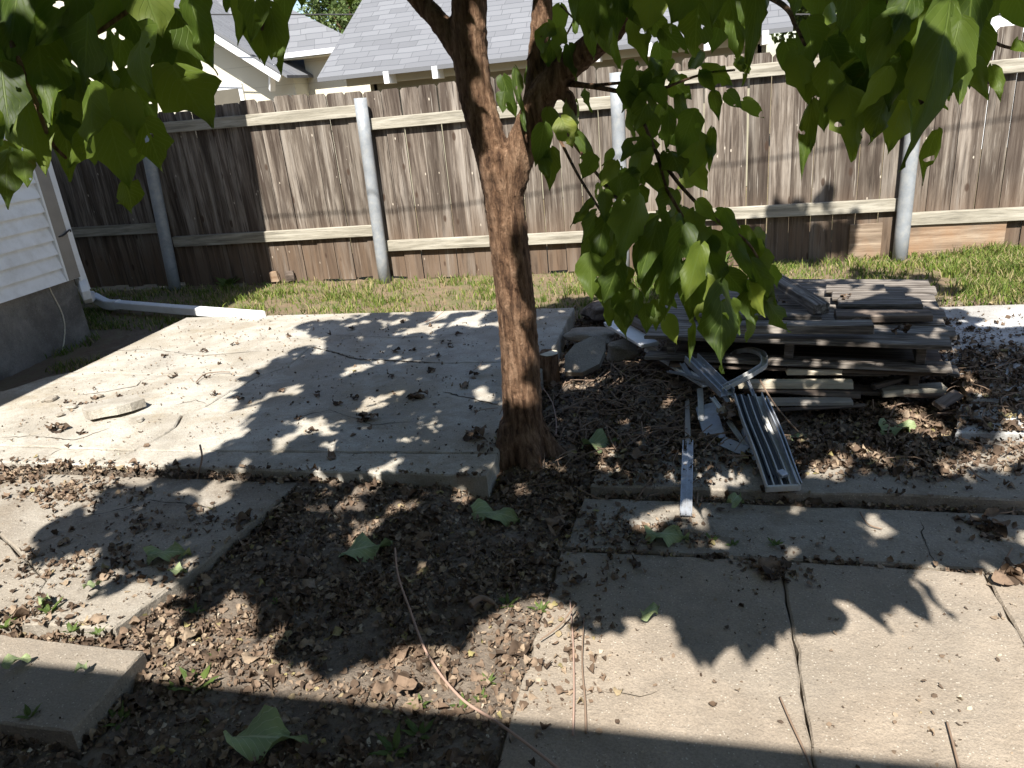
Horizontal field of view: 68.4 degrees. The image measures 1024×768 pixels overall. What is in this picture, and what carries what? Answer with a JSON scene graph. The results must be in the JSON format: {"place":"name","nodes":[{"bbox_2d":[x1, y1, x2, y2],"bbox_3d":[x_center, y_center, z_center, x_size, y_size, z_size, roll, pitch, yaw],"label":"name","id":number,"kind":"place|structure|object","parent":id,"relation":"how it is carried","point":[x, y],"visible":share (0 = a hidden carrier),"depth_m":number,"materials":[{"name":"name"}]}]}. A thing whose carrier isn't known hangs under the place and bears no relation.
{"place":"outdoors","nodes":[
{"label":"outdoors","id":0,"kind":"place"},
{"bbox_2d":[0,447,131,469],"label":"patio","id":1,"kind":"structure","parent":0,"point":[52,455],"depth_m":3.42,"materials":[{"name":"concrete"}]},
{"bbox_2d":[0,372,257,451],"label":"patio","id":2,"kind":"structure","parent":0,"point":[194,395],"depth_m":3.94,"materials":[{"name":"concrete"}]},
{"bbox_2d":[44,422,70,433],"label":"dead leaf clump","id":3,"kind":"object","parent":2,"relation":"on","point":[61,427],"visible":1,"depth_m":3.69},
{"bbox_2d":[82,394,145,419],"bbox_3d":[-2.047,0.117,3.868,0.329,0.042,0.295,-4,15,15],"label":"broken slab piece","id":4,"kind":"object","parent":2,"relation":"on","point":[111,407],"visible":1,"depth_m":3.80,"materials":[{"name":"concrete"}]},
{"bbox_2d":[53,0,370,181],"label":"house","id":5,"kind":"structure","parent":0,"point":[243,72],"depth_m":14.36,"materials":[{"name":"white paint"}]},
{"bbox_2d":[214,83,245,105],"bbox_3d":[-5.480,-5.396,14.617,0.720,0.750,0.075,0,22,14],"label":"window","id":6,"kind":"structure","parent":5,"relation":"in","point":[230,93],"depth_m":14.49,"materials":[{"name":"white paint"}]},
{"bbox_2d":[74,308,574,376],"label":"patio","id":7,"kind":"structure","parent":0,"point":[256,351],"depth_m":4.71,"materials":[{"name":"concrete"}]},
{"bbox_2d":[136,347,543,464],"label":"patio","id":8,"kind":"structure","parent":0,"point":[449,412],"depth_m":3.60,"materials":[{"name":"concrete"}]},
{"bbox_2d":[356,411,378,422],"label":"dead leaf clump","id":9,"kind":"object","parent":8,"relation":"on","point":[363,415],"visible":1,"depth_m":3.47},
{"bbox_2d":[406,389,427,398],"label":"dead leaf clump","id":10,"kind":"object","parent":8,"relation":"on","point":[416,395],"visible":1,"depth_m":3.67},
{"bbox_2d":[463,425,486,440],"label":"dead leaf clump","id":11,"kind":"object","parent":8,"relation":"on","point":[474,433],"visible":1,"depth_m":3.18,"materials":[{"name":"plant"}]},
{"bbox_2d":[0,76,1023,767],"bbox_3d":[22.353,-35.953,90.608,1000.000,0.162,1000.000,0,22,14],"label":"ground","id":12,"kind":"structure","parent":0,"point":[114,340],"depth_m":2.42,"materials":[{"name":"soil"}]},
{"bbox_2d":[0,539,45,632],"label":"paving slab","id":13,"kind":"structure","parent":12,"relation":"on","point":[18,595],"depth_m":2.55,"materials":[{"name":"concrete"}]},
{"bbox_2d":[0,136,90,379],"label":"house","id":14,"kind":"structure","parent":12,"relation":"on","point":[41,310],"depth_m":5.25,"materials":[{"name":"concrete"}]},
{"bbox_2d":[48,162,265,318],"bbox_3d":[-2.906,-1.452,5.327,2.089,2.134,0.607,7,25,30],"label":"downspout","id":15,"kind":"object","parent":14,"relation":"attached to","point":[87,294],"visible":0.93,"depth_m":5.65,"materials":[{"name":"white paint"}]},
{"bbox_2d":[0,635,148,760],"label":"paving slab","id":16,"kind":"structure","parent":12,"relation":"on","point":[94,690],"depth_m":2.03,"materials":[{"name":"concrete"}]},
{"bbox_2d":[1,653,30,668],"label":"fallen leaf","id":17,"kind":"object","parent":16,"relation":"on","point":[9,660],"visible":1,"depth_m":2.10,"materials":[{"name":"plant"}]},
{"bbox_2d":[12,703,40,719],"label":"weed","id":18,"kind":"object","parent":16,"relation":"on","point":[27,711],"visible":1,"depth_m":1.94,"materials":[{"name":"green plant"}]},
{"bbox_2d":[102,702,130,730],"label":"weed","id":19,"kind":"object","parent":12,"relation":"on","point":[121,712],"visible":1,"depth_m":1.99,"materials":[{"name":"green plant"}]},
{"bbox_2d":[0,473,298,642],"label":"paving slab","id":20,"kind":"structure","parent":12,"relation":"on","point":[109,595],"depth_m":2.78,"materials":[{"name":"concrete"}]},
{"bbox_2d":[37,596,63,613],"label":"weed","id":21,"kind":"object","parent":20,"relation":"on","point":[45,609],"visible":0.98,"depth_m":2.37,"materials":[{"name":"green plant"}]},
{"bbox_2d":[143,541,191,564],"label":"fallen leaf","id":22,"kind":"object","parent":20,"relation":"on","point":[167,554],"visible":0.99,"depth_m":2.58,"materials":[{"name":"plant"}]},
{"bbox_2d":[167,562,187,574],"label":"fallen leaf","id":23,"kind":"object","parent":20,"relation":"on","point":[178,568],"visible":1,"depth_m":2.47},
{"bbox_2d":[168,662,221,691],"bbox_3d":[-0.861,0.811,2.075,0.126,0.059,0.128,-9,21,-8],"label":"weed","id":24,"kind":"object","parent":12,"relation":"on","point":[204,673],"visible":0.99,"depth_m":2.09,"materials":[{"name":"green plant"}]},
{"bbox_2d":[214,276,240,286],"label":"weed","id":25,"kind":"object","parent":12,"relation":"on","point":[223,280],"visible":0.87,"depth_m":6.82,"materials":[{"name":"green plant"}]},
{"bbox_2d":[269,271,279,281],"bbox_3d":[-2.115,-0.955,6.713,0.087,0.102,0.032,0,22,14],"label":"board offcut","id":26,"kind":"object","parent":12,"relation":"on","point":[274,276],"visible":1,"depth_m":6.70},
{"bbox_2d":[111,451,499,497],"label":"patio","id":27,"kind":"structure","parent":12,"relation":"on","point":[484,484],"depth_m":3.06,"materials":[{"name":"concrete"}]},
{"bbox_2d":[296,0,361,33],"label":"tree","id":28,"kind":"object","parent":12,"relation":"on","point":[341,22],"visible":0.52,"depth_m":24.54,"materials":[{"name":"green plant"}]},
{"bbox_2d":[338,532,392,561],"bbox_3d":[-0.505,0.578,2.606,0.188,0.094,0.111,-14,23,-21],"label":"fallen leaf","id":29,"kind":"object","parent":12,"relation":"on","point":[364,546],"visible":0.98,"depth_m":2.60,"materials":[{"name":"plant"}]},
{"bbox_2d":[368,722,412,756],"bbox_3d":[-0.283,0.870,1.829,0.107,0.043,0.096,0,22,14],"label":"weed","id":30,"kind":"object","parent":12,"relation":"on","point":[396,742],"visible":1,"depth_m":1.83,"materials":[{"name":"green plant"}]},
{"bbox_2d":[370,670,418,697],"bbox_3d":[-0.304,0.796,1.994,0.135,0.063,0.085,0,22,14],"label":"dead leaf clump","id":31,"kind":"object","parent":12,"relation":"on","point":[405,681],"visible":1,"depth_m":1.99,"materials":[{"name":"plant"}]},
{"bbox_2d":[400,717,435,738],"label":"weed","id":32,"kind":"object","parent":12,"relation":"on","point":[411,725],"visible":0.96,"depth_m":1.88,"materials":[{"name":"green plant"}]},
{"bbox_2d":[394,547,558,767],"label":"vine","id":33,"kind":"object","parent":12,"relation":"on","point":[531,747],"visible":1,"depth_m":1.94,"materials":[{"name":"brown plant"}]},
{"bbox_2d":[467,595,495,607],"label":"twig","id":34,"kind":"object","parent":12,"relation":"on","point":[473,602],"visible":1,"depth_m":2.27,"materials":[{"name":"wood"}]},
{"bbox_2d":[497,593,519,607],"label":"weed","id":35,"kind":"object","parent":12,"relation":"on","point":[502,599],"visible":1,"depth_m":2.27,"materials":[{"name":"green plant"}]},
{"bbox_2d":[0,294,1023,767],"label":"leaf litter","id":36,"kind":"object","parent":12,"relation":"on","point":[346,602],"visible":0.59,"depth_m":2.43,"materials":[{"name":"plant"}]},
{"bbox_2d":[223,705,308,763],"bbox_3d":[-0.605,0.865,1.852,0.202,0.092,0.118,0,22,14],"label":"fallen leaf","id":37,"kind":"object","parent":36,"relation":"on","point":[266,730],"visible":0.98,"depth_m":1.86,"materials":[{"name":"plant"}]},
{"bbox_2d":[471,498,519,525],"bbox_3d":[-0.071,0.481,2.751,0.126,0.085,0.163,-22,26,-36],"label":"fallen leaf","id":38,"kind":"object","parent":36,"relation":"on","point":[505,516],"visible":0.96,"depth_m":2.75,"materials":[{"name":"plant"}]},
{"bbox_2d":[685,399,690,443],"bbox_3d":[0.760,0.159,3.266,0.026,0.011,0.470,0,21,13],"label":"metal strip","id":39,"kind":"object","parent":36,"relation":"on","point":[687,420],"visible":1,"depth_m":3.25,"materials":[{"name":"metal"}]},
{"bbox_2d":[759,379,804,436],"bbox_3d":[1.126,0.105,3.179,0.041,0.126,0.389,-9,21,-9],"label":"twig","id":40,"kind":"object","parent":36,"relation":"on","point":[793,426],"visible":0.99,"depth_m":3.15,"materials":[{"name":"brown plant"}]},
{"bbox_2d":[0,0,1023,472],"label":"tree","id":41,"kind":"object","parent":12,"relation":"on","point":[894,70],"visible":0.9,"depth_m":1.81,"materials":[{"name":"green plant"}]},
{"bbox_2d":[51,25,1023,290],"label":"wooden fence","id":42,"kind":"object","parent":12,"relation":"on","point":[251,191],"visible":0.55,"depth_m":6.04,"materials":[{"name":"wood"}]},
{"bbox_2d":[526,600,549,611],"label":"weed","id":43,"kind":"object","parent":12,"relation":"on","point":[541,606],"visible":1,"depth_m":2.26,"materials":[{"name":"green plant"}]},
{"bbox_2d":[539,349,559,390],"bbox_3d":[0.186,-0.073,3.964,0.131,0.215,0.129,0,22,14],"label":"log","id":44,"kind":"object","parent":12,"relation":"on","point":[549,363],"visible":0.78,"depth_m":3.90,"materials":[{"name":"wood"}]},
{"bbox_2d":[317,0,792,206],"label":"garage","id":45,"kind":"structure","parent":12,"relation":"on","point":[381,45],"depth_m":10.03,"materials":[{"name":"grey"}]},
{"bbox_2d":[211,14,999,14],"bbox_3d":[19.465,-3.923,8.005,95.538,10.258,0.024,0,22,14],"label":"power cable","id":46,"kind":"object","parent":45,"relation":"attached to","point":[353,14],"depth_m":12.65,"materials":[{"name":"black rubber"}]},
{"bbox_2d":[545,510,571,535],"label":"dead leaf clump","id":47,"kind":"object","parent":12,"relation":"on","point":[556,524],"visible":1,"depth_m":2.65,"materials":[{"name":"plant"}]},
{"bbox_2d":[563,327,615,344],"bbox_3d":[0.472,-0.290,4.436,0.312,0.088,0.205,7,19,30],"label":"concrete chunk","id":48,"kind":"object","parent":12,"relation":"on","point":[578,334],"visible":0.8,"depth_m":4.37,"materials":[{"name":"concrete"}]},
{"bbox_2d":[580,300,604,320],"bbox_3d":[0.565,-0.480,4.855,0.217,0.115,0.190,-15,29,-23],"label":"concrete chunk","id":49,"kind":"object","parent":12,"relation":"on","point":[594,311],"visible":0.6,"depth_m":4.78,"materials":[{"name":"grey concrete"}]},
{"bbox_2d":[606,338,637,362],"bbox_3d":[0.589,-0.179,4.055,0.171,0.111,0.131,-4,33,3],"label":"concrete chunk","id":50,"kind":"object","parent":12,"relation":"on","point":[620,350],"visible":0.89,"depth_m":4.01,"materials":[{"name":"concrete"}]},
{"bbox_2d":[497,551,812,767],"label":"paving slab","id":51,"kind":"structure","parent":12,"relation":"on","point":[663,715],"depth_m":1.96,"materials":[{"name":"concrete"}]},
{"bbox_2d":[569,600,574,735],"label":"twig","id":52,"kind":"object","parent":51,"relation":"on","point":[573,718],"visible":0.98,"depth_m":1.96,"materials":[{"name":"wood"}]},
{"bbox_2d":[581,618,586,733],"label":"twig","id":53,"kind":"object","parent":51,"relation":"on","point":[585,716],"visible":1,"depth_m":1.93,"materials":[{"name":"wood"}]},
{"bbox_2d":[640,602,659,620],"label":"fallen leaf","id":54,"kind":"object","parent":51,"relation":"on","point":[649,610],"visible":1,"depth_m":2.16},
{"bbox_2d":[752,556,791,579],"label":"dead leaf clump","id":55,"kind":"object","parent":51,"relation":"on","point":[766,564],"visible":0.98,"depth_m":2.33,"materials":[{"name":"plant"}]},
{"bbox_2d":[779,696,811,767],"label":"twig","id":56,"kind":"object","parent":51,"relation":"on","point":[800,742],"visible":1,"depth_m":1.74,"materials":[{"name":"wood"}]},
{"bbox_2d":[474,334,1023,517],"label":"leaf litter","id":57,"kind":"object","parent":12,"relation":"on","point":[628,400],"visible":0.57,"depth_m":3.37,"materials":[{"name":"brown plant"}]},
{"bbox_2d":[565,337,605,375],"bbox_3d":[0.381,-0.141,3.921,0.255,0.036,0.200,-20,53,3],"label":"flat stone","id":58,"kind":"object","parent":57,"relation":"on","point":[585,357],"visible":1,"depth_m":3.90,"materials":[{"name":"stone"}]},
{"bbox_2d":[696,402,725,438],"bbox_3d":[0.849,0.162,3.230,0.087,0.011,0.300,-19,24,14],"label":"metal sheet","id":59,"kind":"object","parent":57,"relation":"on","point":[711,416],"visible":0.56,"depth_m":3.22,"materials":[{"name":"grey metal"}]},
{"bbox_2d":[697,388,703,420],"bbox_3d":[0.840,0.090,3.357,0.030,0.015,0.253,-1,33,12],"label":"metal strip","id":60,"kind":"object","parent":59,"relation":"on","point":[700,404],"visible":1,"depth_m":3.35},
{"bbox_2d":[716,404,742,430],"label":"dead leaf clump","id":61,"kind":"object","parent":59,"relation":"on","point":[730,413],"visible":0.75,"depth_m":3.12,"materials":[{"name":"plant"}]},
{"bbox_2d":[932,390,963,409],"bbox_3d":[1.881,0.068,3.252,0.204,0.026,0.054,-17,51,-35],"label":"lath","id":62,"kind":"object","parent":57,"relation":"on","point":[947,399],"visible":1,"depth_m":3.23,"materials":[{"name":"wood"}]},
{"bbox_2d":[565,499,1023,574],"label":"paving slab","id":63,"kind":"structure","parent":12,"relation":"on","point":[860,537],"depth_m":2.49,"materials":[{"name":"concrete"}]},
{"bbox_2d":[644,524,689,546],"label":"fallen leaf","id":64,"kind":"object","parent":63,"relation":"on","point":[670,535],"visible":1,"depth_m":2.52,"materials":[{"name":"plant"}]},
{"bbox_2d":[680,440,692,515],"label":"metal track","id":65,"kind":"structure","parent":63,"relation":"on","point":[686,495],"depth_m":2.79,"materials":[{"name":"metal"}]},
{"bbox_2d":[726,492,743,507],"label":"fallen leaf","id":66,"kind":"object","parent":63,"relation":"on","point":[734,499],"visible":1,"depth_m":2.67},
{"bbox_2d":[968,507,1010,537],"bbox_3d":[1.540,0.446,2.422,0.107,0.061,0.115,0,22,14],"label":"dead leaf clump","id":67,"kind":"object","parent":63,"relation":"on","point":[993,522],"visible":1,"depth_m":2.42,"materials":[{"name":"plant"}]},
{"bbox_2d":[769,6,836,98],"bbox_3d":[5.883,-6.233,12.839,3.594,4.363,3.659,0,22,14],"label":"tree","id":68,"kind":"object","parent":12,"relation":"on","point":[802,10],"visible":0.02,"depth_m":13.00,"materials":[{"name":"green plant"}]},
{"bbox_2d":[590,437,1023,510],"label":"paving slab","id":69,"kind":"structure","parent":12,"relation":"on","point":[870,489],"depth_m":2.70,"materials":[{"name":"concrete"}]},
{"bbox_2d":[582,428,623,452],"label":"fallen leaf","id":70,"kind":"object","parent":69,"relation":"on","point":[597,439],"visible":0.68,"depth_m":3.19,"materials":[{"name":"plant"}]},
{"bbox_2d":[718,437,749,453],"bbox_3d":[0.885,0.247,3.006,0.055,0.010,0.126,-44,36,-14],"label":"metal sheet","id":71,"kind":"object","parent":69,"relation":"on","point":[733,446],"visible":0.82,"depth_m":3.00,"materials":[{"name":"grey metal"}]},
{"bbox_2d":[734,392,801,491],"bbox_3d":[0.981,0.204,2.920,0.131,0.134,0.627,-3,21,6],"label":"window frame","id":72,"kind":"object","parent":69,"relation":"on","point":[767,440],"visible":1,"depth_m":2.88,"materials":[{"name":"white metal"}]},
{"bbox_2d":[710,396,757,466],"bbox_3d":[0.909,0.192,3.045,0.036,0.098,0.531,-7,21,-4],"label":"metal strip","id":73,"kind":"object","parent":72,"relation":"on","point":[731,425],"visible":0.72,"depth_m":3.08,"materials":[{"name":"metal"}]},
{"bbox_2d":[668,340,947,397],"bbox_3d":[1.498,-0.217,3.922,1.206,0.131,1.098,2,23,20],"label":"pallet","id":74,"kind":"object","parent":12,"relation":"on","point":[851,352],"visible":0.25,"depth_m":3.52,"materials":[{"name":"grey wood"}]},
{"bbox_2d":[644,347,705,387],"bbox_3d":[0.798,-0.088,3.674,0.051,0.022,0.450,-15,31,-23],"label":"plank","id":75,"kind":"object","parent":74,"relation":"on","point":[677,369],"visible":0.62,"depth_m":3.64,"materials":[{"name":"white paint"}]},
{"bbox_2d":[604,320,658,347],"bbox_3d":[0.625,-0.269,3.994,0.105,0.025,0.468,-11,22,-14],"label":"plank","id":76,"kind":"object","parent":75,"relation":"on","point":[634,335],"visible":0.78,"depth_m":3.91,"materials":[{"name":"white paint"}]},
{"bbox_2d":[631,317,645,331],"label":"plank","id":77,"kind":"object","parent":76,"relation":"on","point":[636,322],"visible":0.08,"depth_m":3.98,"materials":[{"name":"grey wood"}]},
{"bbox_2d":[680,363,730,401],"bbox_3d":[0.858,-0.009,3.419,0.062,0.068,0.380,-13,22,-18],"label":"metal strip","id":78,"kind":"object","parent":74,"relation":"on","point":[687,371],"visible":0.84,"depth_m":3.43,"materials":[{"name":"grey metal"}]},
{"bbox_2d":[644,279,956,372],"bbox_3d":[1.449,-0.341,3.862,1.348,0.129,1.118,4,23,22],"label":"pile","id":79,"kind":"object","parent":74,"relation":"on","point":[919,339],"visible":0.59,"depth_m":3.43,"materials":[{"name":"grey wood"}]},
{"bbox_2d":[684,353,734,396],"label":"metal track","id":80,"kind":"structure","parent":79,"relation":"attached to","point":[701,367],"depth_m":3.40,"materials":[{"name":"metal"}]},
{"bbox_2d":[667,370,733,397],"bbox_3d":[0.891,0.032,3.360,0.066,0.089,0.529,-16,24,-26],"label":"metal strip","id":81,"kind":"object","parent":80,"relation":"attached to","point":[687,375],"visible":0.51,"depth_m":3.45,"materials":[{"name":"metal"}]},
{"bbox_2d":[719,347,767,391],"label":"metal track","id":82,"kind":"structure","parent":80,"relation":"on","point":[762,365],"depth_m":3.35,"materials":[{"name":"metal"}]},
{"bbox_2d":[694,310,821,319],"bbox_3d":[1.186,-0.342,3.698,0.619,0.028,0.102,4,23,22],"label":"plank","id":83,"kind":"object","parent":79,"relation":"on","point":[799,315],"visible":0.26,"depth_m":3.60,"materials":[{"name":"grey wood"}]},
{"bbox_2d":[774,273,829,314],"bbox_3d":[1.445,-0.482,3.879,0.079,0.052,0.721,-5,21,0],"label":"plank","id":84,"kind":"object","parent":83,"relation":"on","point":[808,300],"visible":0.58,"depth_m":3.71,"materials":[{"name":"grey wood"}]},
{"bbox_2d":[737,320,873,333],"bbox_3d":[1.252,-0.255,3.377,0.670,0.044,0.094,1,22,17],"label":"plank","id":85,"kind":"object","parent":79,"relation":"on","point":[828,326],"visible":0.58,"depth_m":3.32,"materials":[{"name":"grey wood"}]},
{"bbox_2d":[825,284,885,293],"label":"plank","id":86,"kind":"object","parent":79,"relation":"on","point":[854,287],"visible":0.84,"depth_m":3.90,"materials":[{"name":"grey wood"}]},
{"bbox_2d":[831,291,906,300],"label":"plank","id":87,"kind":"object","parent":79,"relation":"on","point":[835,295],"visible":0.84,"depth_m":3.77,"materials":[{"name":"grey wood"}]},
{"bbox_2d":[837,297,922,308],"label":"plank","id":88,"kind":"object","parent":79,"relation":"on","point":[889,303],"visible":0.98,"depth_m":3.62,"materials":[{"name":"grey wood"}]},
{"bbox_2d":[834,309,932,321],"bbox_3d":[1.707,-0.317,3.475,0.407,0.036,0.104,1,22,16],"label":"plank","id":89,"kind":"object","parent":79,"relation":"on","point":[899,315],"visible":0.92,"depth_m":3.44,"materials":[{"name":"grey wood"}]},
{"bbox_2d":[889,323,912,335],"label":"dead leaf clump","id":90,"kind":"object","parent":79,"relation":"on","point":[907,327],"visible":1,"depth_m":3.26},
{"bbox_2d":[785,366,842,374],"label":"plank","id":91,"kind":"object","parent":74,"relation":"on","point":[793,371],"visible":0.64,"depth_m":3.40,"materials":[{"name":"grey wood"}]},
{"bbox_2d":[802,373,888,375],"bbox_3d":[1.490,-0.046,3.422,0.402,0.017,0.044,0,8,10],"label":"lath","id":92,"kind":"object","parent":74,"relation":"on","point":[850,374],"visible":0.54,"depth_m":3.40,"materials":[{"name":"grey wood"}]},
{"bbox_2d":[871,375,922,389],"bbox_3d":[1.767,-0.027,3.388,0.346,0.024,0.034,-14,24,-11],"label":"lath","id":93,"kind":"object","parent":74,"relation":"on","point":[889,382],"visible":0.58,"depth_m":3.36,"materials":[{"name":"brown wood"}]},
{"bbox_2d":[878,382,947,397],"bbox_3d":[1.775,0.026,3.346,0.268,0.035,0.074,-4,21,10],"label":"plank","id":94,"kind":"object","parent":74,"relation":"on","point":[904,390],"visible":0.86,"depth_m":3.32,"materials":[{"name":"wood"}]},
{"bbox_2d":[773,403,865,411],"bbox_3d":[1.336,0.106,3.321,0.425,0.020,0.028,-3,0,8],"label":"lath","id":95,"kind":"object","parent":12,"relation":"on","point":[806,408],"visible":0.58,"depth_m":3.31,"materials":[{"name":"grey wood"}]},
{"bbox_2d":[765,397,852,405],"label":"plank","id":96,"kind":"object","parent":95,"relation":"on","point":[811,401],"visible":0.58,"depth_m":3.33,"materials":[{"name":"wood"}]},
{"bbox_2d":[742,389,860,398],"bbox_3d":[1.297,0.036,3.398,0.502,0.024,0.039,3,30,19],"label":"lath","id":97,"kind":"object","parent":96,"relation":"on","point":[830,393],"visible":0.84,"depth_m":3.37,"materials":[{"name":"grey wood"}]},
{"bbox_2d":[738,379,852,389],"bbox_3d":[1.277,0.000,3.414,0.495,0.036,0.057,0,22,14],"label":"plank","id":98,"kind":"object","parent":97,"relation":"on","point":[806,383],"visible":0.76,"depth_m":3.39,"materials":[{"name":"grey wood"}]},
{"bbox_2d":[879,418,916,435],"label":"fallen leaf","id":99,"kind":"object","parent":12,"relation":"on","point":[909,424],"visible":0.68,"depth_m":3.17,"materials":[{"name":"plant"}]},
{"bbox_2d":[782,562,1023,767],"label":"paving slab","id":100,"kind":"structure","parent":12,"relation":"on","point":[877,688],"depth_m":1.91,"materials":[{"name":"concrete"}]},
{"bbox_2d":[946,721,959,767],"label":"twig","id":101,"kind":"object","parent":100,"relation":"on","point":[954,748],"visible":1,"depth_m":1.67,"materials":[{"name":"wood"}]},
{"bbox_2d":[921,523,1023,643],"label":"paving slab","id":102,"kind":"structure","parent":12,"relation":"on","point":[1006,596],"depth_m":2.11,"materials":[{"name":"concrete"}]},
{"bbox_2d":[991,557,1023,585],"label":"dead leaf clump","id":103,"kind":"object","parent":102,"relation":"on","point":[1013,576],"visible":1,"depth_m":2.17,"materials":[{"name":"plant"}]},
{"bbox_2d":[939,304,1023,403],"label":"paving slab","id":104,"kind":"structure","parent":12,"relation":"on","point":[993,313],"depth_m":4.04,"materials":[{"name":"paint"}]},
{"bbox_2d":[955,404,1023,441],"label":"paving slab","id":105,"kind":"structure","parent":12,"relation":"on","point":[991,435],"depth_m":2.97,"materials":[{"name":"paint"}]},
{"bbox_2d":[981,15,1023,148],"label":"house","id":106,"kind":"structure","parent":12,"relation":"on","point":[998,21],"depth_m":10.63,"materials":[{"name":"white paint"}]},
{"bbox_2d":[43,241,1023,373],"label":"grass","id":107,"kind":"structure","parent":0,"point":[994,282],"depth_m":5.57,"materials":[{"name":"plant"}]},
{"bbox_2d":[293,1,818,61],"label":"sky","id":108,"kind":"structure","parent":0,"point":[771,47],"materials":[{"name":"white"}]},
{"bbox_2d":[773,239,1023,278],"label":"grass","id":109,"kind":"structure","parent":0,"point":[1014,252],"depth_m":4.99,"materials":[{"name":"plant"}]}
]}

